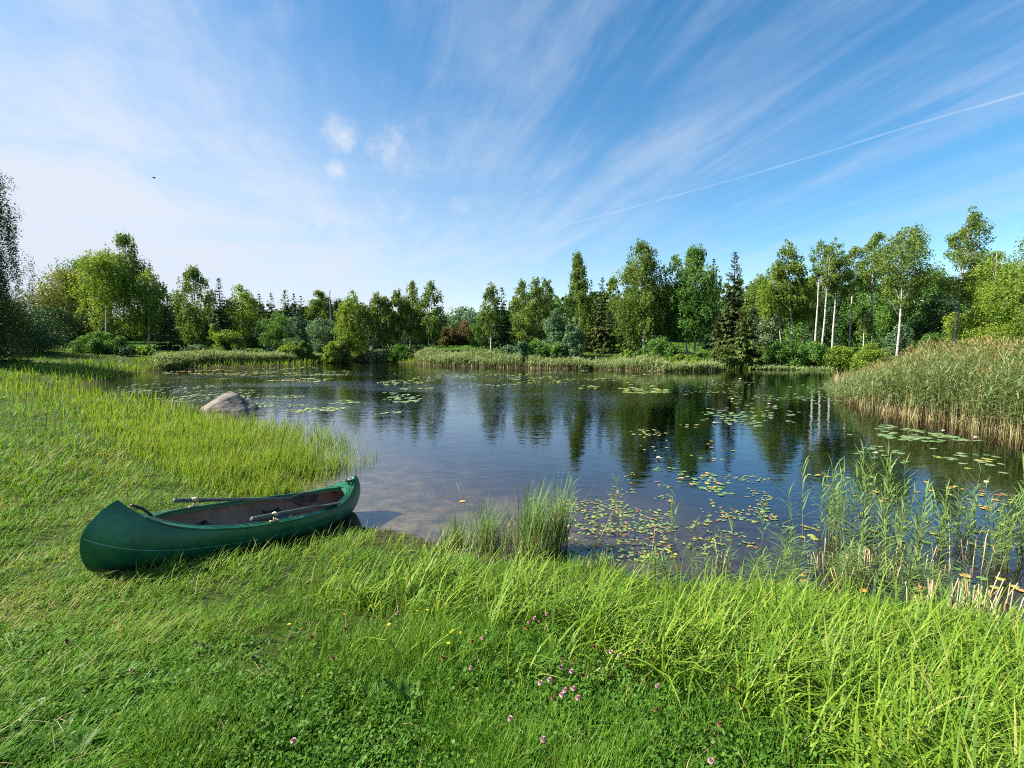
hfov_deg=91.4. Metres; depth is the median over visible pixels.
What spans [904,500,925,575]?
reed
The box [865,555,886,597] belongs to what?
reed
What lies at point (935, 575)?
reed
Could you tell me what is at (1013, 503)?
reed
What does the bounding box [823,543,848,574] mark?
reed
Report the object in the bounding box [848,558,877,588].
reed
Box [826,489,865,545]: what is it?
reed
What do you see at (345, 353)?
bush
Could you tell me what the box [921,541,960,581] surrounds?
reed
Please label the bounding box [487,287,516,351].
spruce tree
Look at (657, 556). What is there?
reed
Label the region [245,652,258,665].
clover flower
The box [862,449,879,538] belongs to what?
reed
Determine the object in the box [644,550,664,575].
reed
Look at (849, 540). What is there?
reed
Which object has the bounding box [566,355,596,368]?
reed belt
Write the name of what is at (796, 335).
broadleaf tree
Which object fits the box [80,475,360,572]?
canoe
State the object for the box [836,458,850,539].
reed
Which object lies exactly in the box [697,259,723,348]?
spruce tree
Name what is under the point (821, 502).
reed
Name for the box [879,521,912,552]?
reed
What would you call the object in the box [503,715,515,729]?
clover flower
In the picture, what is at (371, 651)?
meadow grass
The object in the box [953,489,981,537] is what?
reed
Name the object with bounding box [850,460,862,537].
reed
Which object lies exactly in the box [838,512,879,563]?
reed
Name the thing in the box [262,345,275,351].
bush
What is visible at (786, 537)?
reed
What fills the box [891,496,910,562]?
reed
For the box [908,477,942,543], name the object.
reed
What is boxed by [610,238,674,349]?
birch tree
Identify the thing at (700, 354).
bush
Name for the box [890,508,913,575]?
reed
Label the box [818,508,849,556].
reed
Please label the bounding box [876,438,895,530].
reed
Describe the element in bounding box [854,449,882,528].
reed
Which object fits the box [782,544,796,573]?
reed
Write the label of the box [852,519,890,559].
reed
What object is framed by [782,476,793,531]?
reed
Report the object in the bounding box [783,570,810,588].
reed
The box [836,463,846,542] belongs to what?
reed
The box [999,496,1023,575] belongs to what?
reed
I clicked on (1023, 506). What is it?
reed
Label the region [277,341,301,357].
bush
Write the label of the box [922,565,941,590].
reed
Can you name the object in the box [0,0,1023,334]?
sky
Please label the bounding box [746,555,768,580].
reed
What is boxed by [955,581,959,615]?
dead reed stalk
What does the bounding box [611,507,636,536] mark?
reed
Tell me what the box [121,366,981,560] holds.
floating leaves
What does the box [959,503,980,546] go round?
reed
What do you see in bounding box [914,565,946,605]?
reed
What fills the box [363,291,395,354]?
birch tree
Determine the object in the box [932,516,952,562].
reed
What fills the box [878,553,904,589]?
reed
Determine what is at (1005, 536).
reed
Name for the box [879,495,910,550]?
reed
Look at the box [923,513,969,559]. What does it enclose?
reed
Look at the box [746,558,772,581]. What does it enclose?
reed
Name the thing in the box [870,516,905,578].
reed
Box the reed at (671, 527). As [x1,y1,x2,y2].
[663,496,677,531]
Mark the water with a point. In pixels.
(680, 398)
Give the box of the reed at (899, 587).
[883,577,910,595]
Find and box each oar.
[173,492,320,505]
[250,502,340,521]
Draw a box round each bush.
[3,319,55,346]
[69,330,133,353]
[73,296,104,335]
[112,346,136,355]
[135,346,154,354]
[180,344,209,351]
[205,323,219,346]
[209,329,245,351]
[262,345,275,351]
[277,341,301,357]
[296,340,314,358]
[321,341,341,362]
[335,341,351,362]
[387,344,411,360]
[413,344,428,351]
[438,326,459,345]
[451,319,479,345]
[489,347,500,359]
[500,344,513,360]
[511,340,530,359]
[523,338,550,358]
[544,341,569,359]
[557,323,585,359]
[619,349,635,358]
[632,350,648,358]
[641,335,682,359]
[669,353,689,360]
[689,349,707,361]
[704,345,734,366]
[761,337,805,368]
[797,341,832,368]
[818,344,854,368]
[849,342,890,370]
[881,323,915,362]
[911,332,952,356]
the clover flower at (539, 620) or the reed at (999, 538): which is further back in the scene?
the reed at (999, 538)
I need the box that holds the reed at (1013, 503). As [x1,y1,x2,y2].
[1005,493,1023,549]
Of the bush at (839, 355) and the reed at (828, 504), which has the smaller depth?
the reed at (828, 504)
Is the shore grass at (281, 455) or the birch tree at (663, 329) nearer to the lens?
the shore grass at (281, 455)
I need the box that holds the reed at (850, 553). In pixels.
[841,537,861,576]
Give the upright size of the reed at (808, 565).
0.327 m
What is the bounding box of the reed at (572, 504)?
[562,478,580,536]
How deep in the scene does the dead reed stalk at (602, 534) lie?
6.03 m
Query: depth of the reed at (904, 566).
5.21 m
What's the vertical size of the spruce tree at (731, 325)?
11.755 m
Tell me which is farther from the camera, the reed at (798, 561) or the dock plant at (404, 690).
the reed at (798, 561)
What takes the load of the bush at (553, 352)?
on the ground at (410, 481)
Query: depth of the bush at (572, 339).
49.35 m
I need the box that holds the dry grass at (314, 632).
[0,428,1021,767]
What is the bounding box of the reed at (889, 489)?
[878,446,896,535]
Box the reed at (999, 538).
[993,522,1006,559]
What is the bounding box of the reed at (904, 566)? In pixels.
[890,545,923,592]
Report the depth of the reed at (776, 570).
5.13 m
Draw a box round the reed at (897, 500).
[884,480,911,530]
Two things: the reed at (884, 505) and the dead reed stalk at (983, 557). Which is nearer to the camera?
the dead reed stalk at (983, 557)
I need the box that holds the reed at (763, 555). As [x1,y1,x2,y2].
[750,543,775,572]
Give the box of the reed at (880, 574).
[865,561,888,586]
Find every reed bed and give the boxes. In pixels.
[815,336,1023,438]
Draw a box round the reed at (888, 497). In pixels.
[868,461,909,532]
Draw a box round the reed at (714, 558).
[699,547,729,571]
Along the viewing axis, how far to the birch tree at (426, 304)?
62.97 m
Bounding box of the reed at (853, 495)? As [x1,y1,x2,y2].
[837,465,862,527]
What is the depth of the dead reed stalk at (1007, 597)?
4.86 m
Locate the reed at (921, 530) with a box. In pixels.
[908,500,938,566]
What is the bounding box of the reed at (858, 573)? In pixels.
[843,562,873,588]
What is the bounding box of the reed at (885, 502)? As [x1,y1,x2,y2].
[872,484,899,545]
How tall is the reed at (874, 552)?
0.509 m
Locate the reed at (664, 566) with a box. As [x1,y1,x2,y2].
[657,552,677,578]
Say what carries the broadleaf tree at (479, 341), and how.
on the ground at (410, 481)
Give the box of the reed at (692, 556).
[678,541,702,564]
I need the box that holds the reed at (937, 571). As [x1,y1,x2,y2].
[921,557,958,585]
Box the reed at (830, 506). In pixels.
[819,479,845,544]
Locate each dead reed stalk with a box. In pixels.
[592,511,612,556]
[870,554,872,585]
[895,545,904,578]
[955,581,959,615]
[961,539,964,571]
[964,577,968,608]
[976,584,979,620]
[980,537,986,575]
[985,572,999,605]
[990,579,1003,610]
[993,546,997,574]
[1003,583,1010,611]
[1007,591,1013,624]
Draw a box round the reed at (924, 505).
[918,478,935,545]
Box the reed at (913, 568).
[901,557,920,583]
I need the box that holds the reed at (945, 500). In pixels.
[939,480,957,520]
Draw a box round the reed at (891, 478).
[876,454,911,527]
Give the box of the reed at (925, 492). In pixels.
[899,481,937,552]
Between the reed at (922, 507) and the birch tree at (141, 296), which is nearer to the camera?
the reed at (922, 507)
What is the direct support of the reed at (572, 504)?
on the ground at (410, 481)
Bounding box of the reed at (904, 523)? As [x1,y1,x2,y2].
[890,505,926,546]
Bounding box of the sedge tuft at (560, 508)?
[534,463,592,553]
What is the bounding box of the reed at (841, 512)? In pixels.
[838,494,850,533]
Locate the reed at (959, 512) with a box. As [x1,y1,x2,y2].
[951,497,963,532]
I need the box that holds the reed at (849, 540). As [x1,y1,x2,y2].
[838,525,866,556]
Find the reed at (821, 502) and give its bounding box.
[810,475,832,537]
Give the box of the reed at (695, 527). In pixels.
[683,514,706,544]
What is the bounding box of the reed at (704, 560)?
[695,548,710,572]
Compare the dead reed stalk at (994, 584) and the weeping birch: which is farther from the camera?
the weeping birch
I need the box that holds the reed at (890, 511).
[879,457,896,537]
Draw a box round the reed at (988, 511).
[962,477,1004,559]
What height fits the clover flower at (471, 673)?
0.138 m
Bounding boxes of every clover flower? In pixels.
[59,636,72,647]
[69,623,80,632]
[124,662,138,673]
[190,637,200,646]
[192,647,205,658]
[197,639,207,654]
[206,667,218,679]
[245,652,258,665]
[286,737,301,756]
[305,635,316,654]
[327,656,338,674]
[340,627,350,645]
[437,655,447,674]
[464,665,475,685]
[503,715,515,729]
[523,626,531,643]
[533,680,545,704]
[535,618,543,635]
[536,736,545,756]
[544,677,554,693]
[548,695,559,713]
[555,665,566,683]
[556,658,565,669]
[556,692,567,712]
[558,687,570,707]
[565,669,577,684]
[567,686,578,704]
[568,661,580,676]
[573,695,583,714]
[576,672,586,694]
[588,645,598,657]
[606,650,615,666]
[613,653,622,675]
[621,663,632,676]
[648,707,661,727]
[650,683,663,706]
[708,757,713,763]
[712,721,725,741]
[728,685,739,705]
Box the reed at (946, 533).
[929,485,956,569]
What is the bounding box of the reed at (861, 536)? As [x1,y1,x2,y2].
[849,520,874,554]
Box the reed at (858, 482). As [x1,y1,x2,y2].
[848,444,877,526]
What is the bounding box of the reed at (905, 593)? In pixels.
[893,583,925,606]
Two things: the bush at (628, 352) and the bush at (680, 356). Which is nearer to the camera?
the bush at (680, 356)
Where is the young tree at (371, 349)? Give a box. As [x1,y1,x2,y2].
[364,335,379,361]
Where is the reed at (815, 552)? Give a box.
[804,536,833,574]
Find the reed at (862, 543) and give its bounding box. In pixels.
[856,528,870,570]
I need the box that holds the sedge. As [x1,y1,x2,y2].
[283,516,1023,767]
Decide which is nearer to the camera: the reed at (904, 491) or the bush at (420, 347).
the reed at (904, 491)
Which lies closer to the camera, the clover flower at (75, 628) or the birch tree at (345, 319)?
the clover flower at (75, 628)
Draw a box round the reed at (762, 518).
[746,496,769,547]
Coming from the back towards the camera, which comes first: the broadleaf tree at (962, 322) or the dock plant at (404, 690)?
the broadleaf tree at (962, 322)
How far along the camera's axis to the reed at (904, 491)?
7.19 m
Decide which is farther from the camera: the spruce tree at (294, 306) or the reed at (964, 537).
the spruce tree at (294, 306)
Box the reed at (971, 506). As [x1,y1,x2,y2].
[950,482,987,545]
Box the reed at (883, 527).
[872,499,895,563]
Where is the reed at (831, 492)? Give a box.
[823,454,843,539]
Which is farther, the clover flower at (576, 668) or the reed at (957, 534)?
the reed at (957, 534)
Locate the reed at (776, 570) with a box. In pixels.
[757,558,791,581]
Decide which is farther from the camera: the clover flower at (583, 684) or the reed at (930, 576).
the reed at (930, 576)
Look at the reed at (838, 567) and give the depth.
5.17 m
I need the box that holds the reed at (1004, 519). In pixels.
[995,506,1006,544]
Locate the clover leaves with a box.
[0,559,1023,767]
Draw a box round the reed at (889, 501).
[876,481,899,538]
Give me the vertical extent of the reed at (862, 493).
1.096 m
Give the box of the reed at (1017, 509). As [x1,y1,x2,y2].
[985,492,1023,569]
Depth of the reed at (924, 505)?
6.69 m
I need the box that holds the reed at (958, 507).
[947,484,981,549]
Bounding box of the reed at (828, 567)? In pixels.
[823,554,838,583]
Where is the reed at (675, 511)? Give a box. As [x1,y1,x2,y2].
[669,484,681,543]
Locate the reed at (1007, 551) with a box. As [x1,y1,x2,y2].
[988,521,1020,575]
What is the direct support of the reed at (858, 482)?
on the ground at (410, 481)
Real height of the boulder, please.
0.889 m
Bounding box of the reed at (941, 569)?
[922,561,963,593]
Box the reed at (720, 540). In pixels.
[707,525,732,560]
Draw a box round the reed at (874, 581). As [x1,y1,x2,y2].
[855,578,881,594]
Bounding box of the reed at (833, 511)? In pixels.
[818,474,850,547]
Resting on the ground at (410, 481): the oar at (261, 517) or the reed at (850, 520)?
the reed at (850, 520)
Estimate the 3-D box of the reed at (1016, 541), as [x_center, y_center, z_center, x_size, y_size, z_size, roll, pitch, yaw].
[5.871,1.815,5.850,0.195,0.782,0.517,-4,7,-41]
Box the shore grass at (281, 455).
[56,391,376,497]
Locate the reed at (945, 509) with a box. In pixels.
[933,486,959,553]
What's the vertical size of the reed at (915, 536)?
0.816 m
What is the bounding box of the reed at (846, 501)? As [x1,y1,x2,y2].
[833,477,861,540]
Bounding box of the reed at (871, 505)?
[853,486,883,539]
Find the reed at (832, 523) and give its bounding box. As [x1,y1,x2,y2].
[821,507,842,543]
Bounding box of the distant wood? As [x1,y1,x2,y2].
[34,272,1023,343]
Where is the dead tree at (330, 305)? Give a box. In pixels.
[325,290,333,324]
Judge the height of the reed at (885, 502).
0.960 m
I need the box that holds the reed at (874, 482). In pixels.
[860,450,890,530]
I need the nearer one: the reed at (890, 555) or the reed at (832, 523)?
the reed at (890, 555)
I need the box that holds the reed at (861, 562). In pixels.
[850,543,874,588]
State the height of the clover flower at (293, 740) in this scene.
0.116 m
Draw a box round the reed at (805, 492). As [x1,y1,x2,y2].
[795,456,820,535]
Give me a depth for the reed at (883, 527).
6.03 m
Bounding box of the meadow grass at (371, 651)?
[112,530,1016,767]
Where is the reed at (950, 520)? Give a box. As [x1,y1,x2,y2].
[939,494,955,546]
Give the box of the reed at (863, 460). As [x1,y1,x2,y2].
[853,439,870,527]
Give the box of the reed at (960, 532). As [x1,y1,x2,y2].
[950,510,968,555]
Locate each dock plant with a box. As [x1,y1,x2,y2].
[1,729,24,748]
[64,725,103,765]
[261,713,308,746]
[353,675,388,702]
[373,674,424,709]
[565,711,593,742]
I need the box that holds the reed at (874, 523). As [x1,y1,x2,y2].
[866,502,891,549]
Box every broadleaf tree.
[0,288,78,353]
[10,268,119,334]
[26,304,95,345]
[44,255,115,319]
[216,284,271,346]
[239,297,264,337]
[244,317,278,347]
[257,311,297,349]
[279,316,312,347]
[303,289,335,346]
[303,317,338,353]
[327,298,356,342]
[359,311,390,348]
[399,308,432,346]
[440,314,457,328]
[442,306,481,335]
[469,312,492,348]
[540,307,568,346]
[740,307,766,344]
[750,311,788,348]
[755,296,801,342]
[775,279,835,345]
[804,284,864,346]
[827,277,884,347]
[858,282,922,348]
[886,267,968,348]
[905,290,975,344]
[941,267,1023,355]
[956,256,1023,362]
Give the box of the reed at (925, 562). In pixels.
[910,550,946,584]
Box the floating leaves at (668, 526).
[548,474,819,560]
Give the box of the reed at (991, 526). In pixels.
[965,496,1007,569]
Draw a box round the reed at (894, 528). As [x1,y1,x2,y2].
[879,511,902,545]
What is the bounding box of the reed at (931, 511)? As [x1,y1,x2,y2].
[918,499,934,553]
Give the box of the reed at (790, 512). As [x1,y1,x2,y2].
[773,492,806,530]
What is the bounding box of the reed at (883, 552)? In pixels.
[870,540,894,589]
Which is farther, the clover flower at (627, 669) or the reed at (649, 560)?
the reed at (649, 560)
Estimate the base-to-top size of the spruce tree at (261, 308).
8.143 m
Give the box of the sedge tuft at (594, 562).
[578,549,624,574]
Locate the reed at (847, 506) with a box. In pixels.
[835,482,861,540]
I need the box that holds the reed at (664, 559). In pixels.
[647,548,674,572]
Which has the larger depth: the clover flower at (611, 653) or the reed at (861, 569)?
the reed at (861, 569)
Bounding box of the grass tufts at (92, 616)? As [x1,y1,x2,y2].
[0,402,929,767]
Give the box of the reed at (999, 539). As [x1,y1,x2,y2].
[981,517,1018,565]
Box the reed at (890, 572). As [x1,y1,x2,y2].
[878,559,905,585]
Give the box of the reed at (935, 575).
[915,562,951,599]
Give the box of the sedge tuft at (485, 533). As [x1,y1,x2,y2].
[457,495,522,559]
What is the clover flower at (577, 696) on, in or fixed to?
on the ground at (410, 481)
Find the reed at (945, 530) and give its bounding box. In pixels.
[924,505,970,560]
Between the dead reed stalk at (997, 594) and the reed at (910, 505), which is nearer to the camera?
the dead reed stalk at (997, 594)
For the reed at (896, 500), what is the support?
on the ground at (410, 481)
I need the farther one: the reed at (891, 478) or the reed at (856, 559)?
the reed at (891, 478)
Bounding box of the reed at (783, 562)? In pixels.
[769,551,794,579]
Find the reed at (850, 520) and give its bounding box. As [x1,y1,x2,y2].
[838,504,871,542]
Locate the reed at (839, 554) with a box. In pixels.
[822,535,854,576]
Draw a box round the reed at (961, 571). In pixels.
[947,557,982,590]
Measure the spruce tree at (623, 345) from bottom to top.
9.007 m
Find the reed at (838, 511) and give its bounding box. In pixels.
[816,475,857,545]
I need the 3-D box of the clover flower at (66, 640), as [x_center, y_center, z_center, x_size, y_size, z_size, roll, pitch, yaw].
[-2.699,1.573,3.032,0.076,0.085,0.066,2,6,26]
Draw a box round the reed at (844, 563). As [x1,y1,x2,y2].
[825,552,850,579]
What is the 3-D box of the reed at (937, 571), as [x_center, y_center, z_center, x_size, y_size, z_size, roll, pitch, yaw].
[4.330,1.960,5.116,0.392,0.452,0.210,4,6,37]
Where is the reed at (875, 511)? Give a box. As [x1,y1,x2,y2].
[868,481,892,539]
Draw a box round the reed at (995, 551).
[977,517,1010,576]
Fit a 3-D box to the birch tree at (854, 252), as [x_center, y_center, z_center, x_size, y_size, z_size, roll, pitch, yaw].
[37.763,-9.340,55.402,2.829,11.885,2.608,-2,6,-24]
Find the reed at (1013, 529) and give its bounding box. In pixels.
[988,492,1023,573]
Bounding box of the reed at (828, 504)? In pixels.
[808,467,844,548]
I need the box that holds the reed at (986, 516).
[978,497,999,544]
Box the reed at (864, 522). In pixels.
[850,505,877,555]
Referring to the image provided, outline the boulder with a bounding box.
[200,392,258,412]
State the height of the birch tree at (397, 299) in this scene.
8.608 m
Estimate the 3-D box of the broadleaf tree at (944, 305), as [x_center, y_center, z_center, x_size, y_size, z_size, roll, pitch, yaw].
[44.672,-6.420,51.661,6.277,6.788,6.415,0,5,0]
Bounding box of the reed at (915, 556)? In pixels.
[889,542,925,584]
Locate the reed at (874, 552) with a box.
[864,534,885,574]
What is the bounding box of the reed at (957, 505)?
[942,475,983,543]
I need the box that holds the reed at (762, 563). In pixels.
[748,546,779,584]
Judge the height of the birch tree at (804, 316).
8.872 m
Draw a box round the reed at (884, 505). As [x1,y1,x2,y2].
[879,499,894,557]
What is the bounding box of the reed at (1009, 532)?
[994,512,1019,576]
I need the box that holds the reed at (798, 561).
[781,543,811,584]
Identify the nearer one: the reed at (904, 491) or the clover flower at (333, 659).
the clover flower at (333, 659)
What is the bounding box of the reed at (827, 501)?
[812,475,841,543]
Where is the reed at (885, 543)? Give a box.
[879,529,907,558]
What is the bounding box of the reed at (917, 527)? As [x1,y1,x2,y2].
[907,497,931,557]
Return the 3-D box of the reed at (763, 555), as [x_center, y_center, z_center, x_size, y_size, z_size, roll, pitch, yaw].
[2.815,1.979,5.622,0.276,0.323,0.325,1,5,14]
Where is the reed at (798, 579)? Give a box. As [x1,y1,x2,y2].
[781,564,813,585]
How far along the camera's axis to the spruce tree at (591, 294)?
61.22 m
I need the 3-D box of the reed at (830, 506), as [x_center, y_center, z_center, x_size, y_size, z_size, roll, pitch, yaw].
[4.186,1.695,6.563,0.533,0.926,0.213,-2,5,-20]
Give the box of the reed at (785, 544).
[773,526,803,567]
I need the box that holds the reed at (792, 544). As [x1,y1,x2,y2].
[775,526,805,570]
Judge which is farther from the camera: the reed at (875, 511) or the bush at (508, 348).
the bush at (508, 348)
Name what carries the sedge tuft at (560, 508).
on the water
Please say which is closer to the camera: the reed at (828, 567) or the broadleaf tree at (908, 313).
the reed at (828, 567)
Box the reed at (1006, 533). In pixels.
[982,511,1023,568]
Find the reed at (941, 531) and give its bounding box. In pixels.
[930,511,954,560]
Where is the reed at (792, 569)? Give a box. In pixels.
[779,559,808,579]
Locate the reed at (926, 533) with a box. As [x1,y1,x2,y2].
[916,515,938,552]
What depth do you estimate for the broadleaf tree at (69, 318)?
57.40 m
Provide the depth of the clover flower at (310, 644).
2.96 m
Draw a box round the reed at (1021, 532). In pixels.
[999,489,1023,569]
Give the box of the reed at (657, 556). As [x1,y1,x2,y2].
[653,545,663,573]
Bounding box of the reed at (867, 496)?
[861,468,874,539]
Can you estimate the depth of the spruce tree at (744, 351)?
45.44 m
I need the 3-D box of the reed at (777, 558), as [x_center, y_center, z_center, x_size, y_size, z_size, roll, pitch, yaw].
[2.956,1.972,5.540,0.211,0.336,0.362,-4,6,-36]
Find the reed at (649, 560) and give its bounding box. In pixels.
[641,550,656,573]
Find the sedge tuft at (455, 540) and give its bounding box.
[437,510,478,552]
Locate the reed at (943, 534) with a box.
[933,513,955,562]
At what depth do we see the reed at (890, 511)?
7.05 m
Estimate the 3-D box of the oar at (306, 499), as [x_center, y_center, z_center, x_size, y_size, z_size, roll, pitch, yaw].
[-3.064,1.405,5.962,0.053,0.516,1.682,4,6,38]
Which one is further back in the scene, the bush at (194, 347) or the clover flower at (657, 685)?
the bush at (194, 347)
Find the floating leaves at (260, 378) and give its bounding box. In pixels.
[181,368,343,380]
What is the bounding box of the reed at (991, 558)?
[968,536,1016,585]
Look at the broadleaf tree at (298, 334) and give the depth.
64.09 m
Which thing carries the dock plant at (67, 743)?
on the ground at (410, 481)
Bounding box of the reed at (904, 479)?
[888,454,920,518]
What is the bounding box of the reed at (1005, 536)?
[990,514,1023,567]
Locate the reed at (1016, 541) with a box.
[1002,509,1022,573]
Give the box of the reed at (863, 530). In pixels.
[844,517,874,552]
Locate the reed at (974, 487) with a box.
[962,462,992,533]
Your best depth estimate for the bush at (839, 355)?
44.41 m
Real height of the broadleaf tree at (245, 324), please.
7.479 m
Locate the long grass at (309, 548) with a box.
[132,520,380,600]
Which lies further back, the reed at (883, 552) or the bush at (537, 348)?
the bush at (537, 348)
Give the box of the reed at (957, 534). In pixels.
[940,473,986,557]
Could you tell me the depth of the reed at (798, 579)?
5.14 m
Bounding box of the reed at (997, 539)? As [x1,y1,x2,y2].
[979,518,1021,571]
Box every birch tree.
[63,242,144,332]
[82,231,152,345]
[119,268,181,346]
[139,281,173,347]
[169,264,226,346]
[331,289,373,356]
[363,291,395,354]
[375,295,400,351]
[387,288,412,345]
[397,280,426,347]
[413,280,447,346]
[477,281,504,352]
[508,278,533,346]
[520,277,549,341]
[531,277,559,340]
[547,249,600,350]
[603,277,621,342]
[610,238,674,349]
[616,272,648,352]
[635,279,669,339]
[659,253,709,355]
[667,243,722,351]
[737,273,770,331]
[755,262,811,342]
[769,239,811,346]
[787,276,830,343]
[808,239,835,342]
[817,237,844,343]
[823,242,857,347]
[841,246,868,347]
[852,231,895,341]
[854,306,875,345]
[870,223,944,356]
[933,206,1001,345]
[964,250,1023,331]
[999,228,1023,336]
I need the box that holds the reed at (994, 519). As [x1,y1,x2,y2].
[981,504,1009,529]
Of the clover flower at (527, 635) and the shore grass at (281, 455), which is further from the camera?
the shore grass at (281, 455)
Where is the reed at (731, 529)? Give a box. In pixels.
[723,505,735,560]
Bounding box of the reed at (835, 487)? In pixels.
[818,456,856,537]
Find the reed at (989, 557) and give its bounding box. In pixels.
[970,536,1006,574]
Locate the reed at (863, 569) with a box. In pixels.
[854,554,872,589]
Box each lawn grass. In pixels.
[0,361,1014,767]
[1,341,1023,383]
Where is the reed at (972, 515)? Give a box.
[967,497,977,543]
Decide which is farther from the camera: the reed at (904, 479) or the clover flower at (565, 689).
the reed at (904, 479)
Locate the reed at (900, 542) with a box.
[893,538,912,577]
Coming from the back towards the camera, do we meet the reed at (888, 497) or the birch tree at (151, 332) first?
the birch tree at (151, 332)
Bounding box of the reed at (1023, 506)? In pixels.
[1014,486,1023,529]
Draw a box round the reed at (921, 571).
[910,559,931,586]
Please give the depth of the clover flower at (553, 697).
2.37 m
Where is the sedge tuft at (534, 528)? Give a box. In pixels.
[499,471,579,562]
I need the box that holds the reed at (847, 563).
[835,545,867,589]
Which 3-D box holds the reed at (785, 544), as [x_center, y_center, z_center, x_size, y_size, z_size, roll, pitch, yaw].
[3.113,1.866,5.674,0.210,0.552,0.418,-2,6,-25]
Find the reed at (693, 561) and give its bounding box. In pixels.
[683,548,710,574]
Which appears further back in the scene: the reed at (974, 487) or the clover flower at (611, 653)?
the reed at (974, 487)
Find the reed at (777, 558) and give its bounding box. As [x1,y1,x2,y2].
[765,546,792,571]
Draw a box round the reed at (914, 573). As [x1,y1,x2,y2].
[890,556,936,594]
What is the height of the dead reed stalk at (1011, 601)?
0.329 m
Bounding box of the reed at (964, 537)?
[952,520,979,560]
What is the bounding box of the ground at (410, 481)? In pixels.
[0,339,1023,767]
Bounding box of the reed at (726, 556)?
[712,544,737,570]
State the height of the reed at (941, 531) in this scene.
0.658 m
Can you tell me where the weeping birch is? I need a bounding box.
[0,170,38,362]
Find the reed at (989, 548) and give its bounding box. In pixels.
[969,533,1013,565]
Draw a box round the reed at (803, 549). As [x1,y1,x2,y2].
[790,536,814,568]
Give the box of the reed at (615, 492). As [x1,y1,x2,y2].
[607,471,625,507]
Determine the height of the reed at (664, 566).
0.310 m
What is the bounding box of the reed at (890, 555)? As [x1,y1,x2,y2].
[876,542,900,578]
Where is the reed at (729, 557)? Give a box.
[722,543,738,575]
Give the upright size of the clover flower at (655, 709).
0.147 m
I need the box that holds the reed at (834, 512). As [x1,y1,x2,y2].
[830,489,844,546]
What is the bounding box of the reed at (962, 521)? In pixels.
[951,505,971,546]
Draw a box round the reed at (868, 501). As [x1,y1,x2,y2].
[848,473,879,533]
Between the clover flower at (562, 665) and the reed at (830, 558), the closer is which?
the clover flower at (562, 665)
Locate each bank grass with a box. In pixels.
[0,352,965,451]
[663,350,840,370]
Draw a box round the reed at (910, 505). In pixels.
[902,483,914,534]
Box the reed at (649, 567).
[638,554,663,577]
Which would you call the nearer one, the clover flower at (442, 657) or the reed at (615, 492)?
the clover flower at (442, 657)
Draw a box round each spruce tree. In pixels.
[152,299,187,350]
[205,278,239,347]
[253,294,265,345]
[262,293,277,328]
[276,290,293,341]
[286,293,300,332]
[294,296,318,348]
[431,307,447,345]
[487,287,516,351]
[585,277,620,353]
[587,280,598,344]
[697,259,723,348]
[709,252,756,353]
[728,303,770,368]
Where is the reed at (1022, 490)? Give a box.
[1014,454,1023,543]
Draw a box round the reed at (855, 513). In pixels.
[840,492,871,541]
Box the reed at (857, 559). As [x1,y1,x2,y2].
[849,542,868,585]
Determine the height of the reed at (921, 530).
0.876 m
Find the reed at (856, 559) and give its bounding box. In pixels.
[836,544,874,580]
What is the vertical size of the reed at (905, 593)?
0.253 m
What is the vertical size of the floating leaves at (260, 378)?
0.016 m
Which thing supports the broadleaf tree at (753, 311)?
on the ground at (410, 481)
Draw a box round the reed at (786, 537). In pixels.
[770,524,801,561]
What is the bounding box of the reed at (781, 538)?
[767,520,799,563]
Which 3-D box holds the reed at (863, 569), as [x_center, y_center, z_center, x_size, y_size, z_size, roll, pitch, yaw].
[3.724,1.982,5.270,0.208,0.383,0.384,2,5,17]
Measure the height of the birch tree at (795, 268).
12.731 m
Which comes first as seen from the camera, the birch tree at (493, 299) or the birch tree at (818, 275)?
the birch tree at (818, 275)
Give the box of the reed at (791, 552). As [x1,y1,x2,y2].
[773,539,802,564]
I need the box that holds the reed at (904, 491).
[884,478,913,535]
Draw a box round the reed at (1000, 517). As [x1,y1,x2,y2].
[988,498,1009,550]
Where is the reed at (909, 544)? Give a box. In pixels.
[891,540,916,584]
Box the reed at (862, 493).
[849,462,878,523]
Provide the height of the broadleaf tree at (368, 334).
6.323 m
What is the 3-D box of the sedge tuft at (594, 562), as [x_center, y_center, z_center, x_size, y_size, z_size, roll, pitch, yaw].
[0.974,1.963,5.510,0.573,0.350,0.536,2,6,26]
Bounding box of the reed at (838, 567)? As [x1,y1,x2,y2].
[825,549,855,589]
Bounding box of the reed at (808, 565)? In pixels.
[795,553,826,578]
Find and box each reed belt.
[147,347,297,370]
[293,351,323,358]
[347,347,417,361]
[414,346,522,367]
[522,354,573,368]
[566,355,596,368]
[593,351,667,371]
[661,359,726,371]
[753,363,837,369]
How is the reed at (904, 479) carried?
on the ground at (410, 481)
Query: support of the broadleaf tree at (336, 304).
on the ground at (410, 481)
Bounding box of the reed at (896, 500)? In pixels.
[875,471,913,551]
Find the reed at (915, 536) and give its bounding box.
[893,507,942,569]
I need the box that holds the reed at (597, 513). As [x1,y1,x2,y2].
[583,496,613,532]

